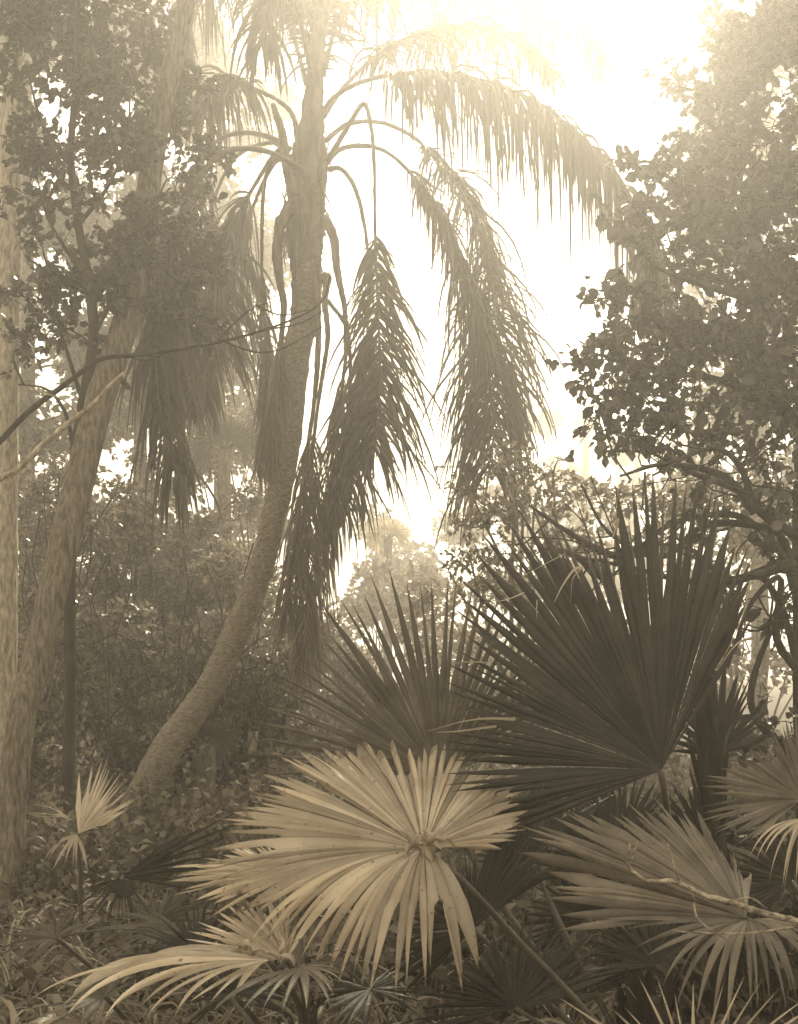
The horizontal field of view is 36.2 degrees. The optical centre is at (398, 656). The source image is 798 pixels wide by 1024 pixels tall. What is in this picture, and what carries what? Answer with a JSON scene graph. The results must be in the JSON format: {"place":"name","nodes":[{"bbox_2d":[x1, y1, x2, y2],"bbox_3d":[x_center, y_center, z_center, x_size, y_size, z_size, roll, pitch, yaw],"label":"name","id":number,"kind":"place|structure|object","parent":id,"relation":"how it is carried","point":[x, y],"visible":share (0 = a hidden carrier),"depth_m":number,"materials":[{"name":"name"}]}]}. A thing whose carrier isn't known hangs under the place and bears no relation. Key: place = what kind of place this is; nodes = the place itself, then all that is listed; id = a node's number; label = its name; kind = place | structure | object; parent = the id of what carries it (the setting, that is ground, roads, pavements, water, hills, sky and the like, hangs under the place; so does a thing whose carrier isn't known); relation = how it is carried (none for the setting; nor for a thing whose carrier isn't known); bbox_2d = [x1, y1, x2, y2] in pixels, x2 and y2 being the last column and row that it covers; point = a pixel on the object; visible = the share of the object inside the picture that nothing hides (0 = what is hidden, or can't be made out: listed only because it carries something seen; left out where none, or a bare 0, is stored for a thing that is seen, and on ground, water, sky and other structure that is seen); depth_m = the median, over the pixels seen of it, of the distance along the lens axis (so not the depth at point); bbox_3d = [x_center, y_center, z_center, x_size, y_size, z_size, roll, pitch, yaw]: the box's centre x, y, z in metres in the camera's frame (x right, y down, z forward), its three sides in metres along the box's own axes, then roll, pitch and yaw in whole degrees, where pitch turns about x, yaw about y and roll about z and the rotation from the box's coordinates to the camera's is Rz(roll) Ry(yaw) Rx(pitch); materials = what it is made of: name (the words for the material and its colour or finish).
{"place":"outdoors","nodes":[
{"label":"outdoors","id":0,"kind":"place"},
{"bbox_2d":[0,678,797,1023],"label":"ground","id":1,"kind":"structure","parent":0,"point":[752,1010],"depth_m":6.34,"materials":[{"name":"brown plant"}]},
{"bbox_2d":[0,997,20,1023],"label":"strap leaf plant","id":2,"kind":"object","parent":1,"relation":"on","point":[10,1006],"visible":0.93,"depth_m":5.29,"materials":[{"name":"beige plant"}]},
{"bbox_2d":[0,11,23,766],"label":"pale trunk tree","id":3,"kind":"object","parent":1,"relation":"on","point":[10,261],"visible":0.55,"depth_m":10.25,"materials":[{"name":"beige plant"}]},
{"bbox_2d":[0,1017,80,1023],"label":"strap leaf plant","id":4,"kind":"object","parent":1,"relation":"on","point":[41,1020],"visible":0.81,"depth_m":5.07,"materials":[{"name":"beige plant"}]},
{"bbox_2d":[0,930,92,976],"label":"strap leaf plant","id":5,"kind":"object","parent":1,"relation":"on","point":[66,954],"visible":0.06,"depth_m":6.46,"materials":[{"name":"brown plant"}]},
{"bbox_2d":[0,977,125,1023],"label":"strap leaf plant","id":6,"kind":"object","parent":1,"relation":"on","point":[21,1003],"visible":0.24,"depth_m":5.60,"materials":[{"name":"brown plant"}]},
{"bbox_2d":[0,1,136,658],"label":"tall tree","id":7,"kind":"object","parent":1,"relation":"on","point":[27,397],"visible":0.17,"depth_m":18.84,"materials":[{"name":"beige plant"}]},
{"bbox_2d":[17,449,139,786],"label":"shrub","id":8,"kind":"object","parent":1,"relation":"on","point":[30,487],"visible":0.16,"depth_m":13.22,"materials":[{"name":"green plant"}]},
{"bbox_2d":[43,994,115,1023],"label":"strap leaf plant","id":9,"kind":"object","parent":1,"relation":"on","point":[54,998],"visible":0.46,"depth_m":5.38,"materials":[{"name":"brown plant"}]},
{"bbox_2d":[17,409,144,755],"bbox_3d":[-4.989,-0.838,17.417,2.838,5.421,2.618,0,0,0],"label":"shrub","id":10,"kind":"object","parent":1,"relation":"on","point":[30,437],"visible":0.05,"depth_m":17.54,"materials":[{"name":"green plant"}]},
{"bbox_2d":[26,754,136,955],"bbox_3d":[-1.739,1.138,6.526,0.481,1.223,0.517,0,0,-44],"label":"fan palm","id":11,"kind":"object","parent":1,"relation":"on","point":[84,812],"visible":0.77,"depth_m":6.51,"materials":[{"name":"green plant"}]},
{"bbox_2d":[17,571,167,801],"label":"shrub","id":12,"kind":"object","parent":1,"relation":"on","point":[85,736],"visible":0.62,"depth_m":12.12,"materials":[{"name":"brown plant"}]},
{"bbox_2d":[21,483,166,798],"bbox_3d":[-3.279,-0.149,11.566,1.597,3.114,1.523,0,0,40],"label":"hanging vine","id":13,"kind":"object","parent":12,"relation":"hanging from","point":[102,638],"visible":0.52,"depth_m":11.65,"materials":[{"name":"brown plant"}]},
{"bbox_2d":[0,0,195,905],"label":"leaning tree","id":14,"kind":"object","parent":1,"relation":"on","point":[65,537],"visible":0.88,"depth_m":8.44,"materials":[{"name":"brown plant"}]},
{"bbox_2d":[0,372,123,494],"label":"branch","id":15,"kind":"object","parent":14,"relation":"attached to","point":[16,470],"visible":1,"depth_m":5.99,"materials":[{"name":"brown plant"}]},
{"bbox_2d":[0,276,329,444],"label":"branch","id":16,"kind":"object","parent":14,"relation":"attached to","point":[14,425],"visible":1,"depth_m":6.59,"materials":[{"name":"brown plant"}]},
{"bbox_2d":[18,469,189,785],"bbox_3d":[-3.535,-0.197,14.781,2.226,3.857,3.758,0,0,0],"label":"shrub","id":17,"kind":"object","parent":1,"relation":"on","point":[120,550],"visible":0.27,"depth_m":13.98,"materials":[{"name":"brown plant"}]},
{"bbox_2d":[0,0,237,824],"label":"leafy sapling","id":18,"kind":"object","parent":1,"relation":"on","point":[96,68],"visible":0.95,"depth_m":8.81,"materials":[{"name":"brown plant"}]},
{"bbox_2d":[0,809,251,1023],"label":"fan palm","id":19,"kind":"object","parent":1,"relation":"on","point":[150,874],"visible":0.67,"depth_m":5.46,"materials":[{"name":"green plant"}]},
{"bbox_2d":[71,993,198,1023],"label":"strap leaf plant","id":20,"kind":"object","parent":1,"relation":"on","point":[159,1012],"visible":0.19,"depth_m":5.49,"materials":[{"name":"brown plant"}]},
{"bbox_2d":[51,0,237,732],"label":"tall tree","id":21,"kind":"object","parent":1,"relation":"on","point":[131,181],"visible":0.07,"depth_m":20.46,"materials":[{"name":"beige plant"}]},
{"bbox_2d":[91,405,216,763],"bbox_3d":[-3.712,-1.165,18.851,2.806,6.250,3.363,0,0,-30],"label":"shrub","id":22,"kind":"object","parent":1,"relation":"on","point":[130,457],"visible":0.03,"depth_m":18.25,"materials":[{"name":"green plant"}]},
{"bbox_2d":[141,1006,201,1023],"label":"strap leaf plant","id":23,"kind":"object","parent":1,"relation":"on","point":[167,1012],"visible":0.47,"depth_m":5.38,"materials":[{"name":"brown plant"}]},
{"bbox_2d":[96,607,259,798],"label":"shrub","id":24,"kind":"object","parent":1,"relation":"on","point":[159,698],"visible":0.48,"depth_m":12.58,"materials":[{"name":"brown plant"}]},
{"bbox_2d":[105,543,245,797],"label":"hanging vine","id":25,"kind":"object","parent":24,"relation":"hanging from","point":[180,684],"visible":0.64,"depth_m":11.91,"materials":[{"name":"brown plant"}]},
{"bbox_2d":[106,474,266,777],"bbox_3d":[-2.830,-0.299,15.383,2.836,4.065,2.464,0,0,-45],"label":"shrub","id":26,"kind":"object","parent":1,"relation":"on","point":[207,525],"visible":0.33,"depth_m":14.94,"materials":[{"name":"green plant"}]},
{"bbox_2d":[181,716,237,820],"bbox_3d":[-1.831,1.127,11.492,0.666,1.147,0.422,0,0,0],"label":"fan palm","id":27,"kind":"object","parent":1,"relation":"on","point":[218,735],"visible":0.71,"depth_m":11.42,"materials":[{"name":"green plant"}]},
{"bbox_2d":[189,416,257,552],"bbox_3d":[-2.462,-0.877,17.008,1.216,5.154,0.740,0,0,0],"label":"fan palm","id":28,"kind":"object","parent":1,"relation":"on","point":[239,436],"visible":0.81,"depth_m":16.92,"materials":[{"name":"green plant"}]},
{"bbox_2d":[28,842,421,1023],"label":"fan palm","id":29,"kind":"object","parent":1,"relation":"on","point":[202,952],"visible":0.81,"depth_m":4.29,"materials":[{"name":"beige plant"}]},
{"bbox_2d":[231,933,292,975],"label":"fallen leaves","id":30,"kind":"object","parent":29,"relation":"on","point":[249,948],"visible":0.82,"depth_m":4.05,"materials":[{"name":"brown plant"}]},
{"bbox_2d":[168,26,301,558],"bbox_3d":[-3.612,-5.600,24.640,3.562,14.970,4.161,0,0,0],"label":"tall tree","id":31,"kind":"object","parent":1,"relation":"on","point":[269,223],"visible":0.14,"depth_m":24.16,"materials":[{"name":"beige plant"}]},
{"bbox_2d":[185,390,299,731],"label":"shrub","id":32,"kind":"object","parent":1,"relation":"on","point":[243,417],"visible":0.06,"depth_m":18.47,"materials":[{"name":"green plant"}]},
{"bbox_2d":[177,533,321,784],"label":"shrub","id":33,"kind":"object","parent":1,"relation":"on","point":[226,564],"visible":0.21,"depth_m":14.02,"materials":[{"name":"green plant"}]},
{"bbox_2d":[246,731,257,805],"bbox_3d":[-1.570,1.274,12.998,0.135,0.952,0.123,0,0,0],"label":"broken trunk","id":34,"kind":"object","parent":1,"relation":"on","point":[253,746],"visible":0.36,"depth_m":12.95,"materials":[{"name":"brown plant"}]},
{"bbox_2d":[193,631,349,788],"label":"shrub","id":35,"kind":"object","parent":1,"relation":"on","point":[275,694],"visible":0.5,"depth_m":13.12,"materials":[{"name":"green plant"}]},
{"bbox_2d":[265,602,407,755],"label":"shrub","id":36,"kind":"object","parent":1,"relation":"on","point":[344,672],"visible":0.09,"depth_m":15.96,"materials":[{"name":"green plant"}]},
{"bbox_2d":[360,515,414,732],"bbox_3d":[-0.228,-0.700,26.011,1.240,4.800,0.789,0,0,0],"label":"fan palm","id":37,"kind":"object","parent":1,"relation":"on","point":[401,532],"visible":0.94,"depth_m":25.84,"materials":[{"name":"green plant"}]},
{"bbox_2d":[331,554,458,727],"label":"misty bush","id":38,"kind":"object","parent":1,"relation":"on","point":[359,603],"visible":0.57,"depth_m":23.13,"materials":[{"name":"beige plant"}]},
{"bbox_2d":[0,699,797,1021],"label":"undergrowth","id":39,"kind":"object","parent":1,"relation":"on","point":[112,845],"visible":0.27,"depth_m":7.78,"materials":[{"name":"brown plant"}]},
{"bbox_2d":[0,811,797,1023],"bbox_3d":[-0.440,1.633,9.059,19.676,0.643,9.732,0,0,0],"label":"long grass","id":40,"kind":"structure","parent":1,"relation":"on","point":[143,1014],"depth_m":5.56,"materials":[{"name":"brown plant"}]},
{"bbox_2d":[114,0,709,818],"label":"feather palm","id":41,"kind":"object","parent":1,"relation":"on","point":[358,414],"visible":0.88,"depth_m":10.73,"materials":[{"name":"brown plant"}]},
{"bbox_2d":[209,543,312,785],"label":"hanging vine","id":42,"kind":"object","parent":41,"relation":"hanging from","point":[254,686],"visible":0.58,"depth_m":12.12,"materials":[{"name":"brown plant"}]},
{"bbox_2d":[352,503,488,676],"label":"misty bush","id":43,"kind":"object","parent":1,"relation":"on","point":[419,557],"visible":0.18,"depth_m":34.49,"materials":[{"name":"green plant"}]},
{"bbox_2d":[202,567,681,1023],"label":"fan palm","id":44,"kind":"object","parent":1,"relation":"on","point":[363,777],"visible":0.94,"depth_m":4.70,"materials":[{"name":"beige plant"}]},
{"bbox_2d":[396,827,454,860],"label":"fallen leaves","id":45,"kind":"object","parent":44,"relation":"on","point":[435,840],"visible":1,"depth_m":4.23,"materials":[{"name":"brown plant"}]},
{"bbox_2d":[383,576,568,770],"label":"misty bush","id":46,"kind":"object","parent":1,"relation":"on","point":[426,597],"visible":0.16,"depth_m":14.12,"materials":[{"name":"brown plant"}]},
{"bbox_2d":[447,476,626,715],"bbox_3d":[3.477,-1.638,30.486,4.713,6.728,6.355,0,0,0],"label":"misty bush","id":47,"kind":"object","parent":1,"relation":"on","point":[573,518],"visible":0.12,"depth_m":30.68,"materials":[{"name":"green plant"}]},
{"bbox_2d":[548,972,660,1021],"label":"strap leaf plant","id":48,"kind":"object","parent":1,"relation":"on","point":[603,996],"visible":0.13,"depth_m":5.67,"materials":[{"name":"brown plant"}]},
{"bbox_2d":[498,376,714,620],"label":"distant tree","id":49,"kind":"object","parent":1,"relation":"on","point":[623,459],"visible":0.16,"depth_m":48.49,"materials":[{"name":"beige plant"}]},
{"bbox_2d":[432,433,785,817],"bbox_3d":[1.740,-0.005,9.472,2.906,3.442,0.937,0,0,-6],"label":"leaved shrub","id":50,"kind":"object","parent":1,"relation":"on","point":[480,515],"visible":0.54,"depth_m":9.41,"materials":[{"name":"brown plant"}]},
{"bbox_2d":[429,469,797,1023],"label":"fan palm","id":51,"kind":"object","parent":1,"relation":"on","point":[622,681],"visible":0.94,"depth_m":4.75,"materials":[{"name":"brown plant"}]},
{"bbox_2d":[626,841,797,942],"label":"lichen branch","id":52,"kind":"object","parent":51,"relation":"on","point":[754,910],"visible":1,"depth_m":3.60,"materials":[{"name":"brown plant"}]},
{"bbox_2d":[495,413,797,902],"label":"woody vine","id":53,"kind":"object","parent":1,"relation":"on","point":[775,622],"visible":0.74,"depth_m":6.44,"materials":[{"name":"brown plant"}]},
{"bbox_2d":[543,0,797,816],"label":"broadleaf tree","id":54,"kind":"object","parent":1,"relation":"on","point":[755,50],"visible":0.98,"depth_m":7.49,"materials":[{"name":"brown plant"}]},
{"bbox_2d":[555,973,797,1023],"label":"fan palm","id":55,"kind":"object","parent":1,"relation":"on","point":[706,1021],"visible":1,"depth_m":3.50,"materials":[{"name":"green plant"}]},
{"bbox_2d":[638,452,794,733],"bbox_3d":[4.536,-0.589,16.601,2.594,4.615,3.780,0,0,0],"label":"misty bush","id":56,"kind":"object","parent":1,"relation":"on","point":[736,662],"visible":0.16,"depth_m":15.69,"materials":[{"name":"brown plant"}]},
{"bbox_2d":[670,1,797,744],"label":"distant tree","id":57,"kind":"object","parent":1,"relation":"on","point":[700,60],"visible":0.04,"depth_m":22.13,"materials":[{"name":"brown plant"}]},
{"bbox_2d":[697,721,797,939],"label":"fan palm","id":58,"kind":"object","parent":1,"relation":"on","point":[756,791],"visible":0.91,"depth_m":5.00,"materials":[{"name":"green plant"}]},
{"bbox_2d":[0,0,797,678],"label":"sky","id":59,"kind":"structure","parent":0,"point":[646,31],"materials":[{"name":"white"}]}
]}

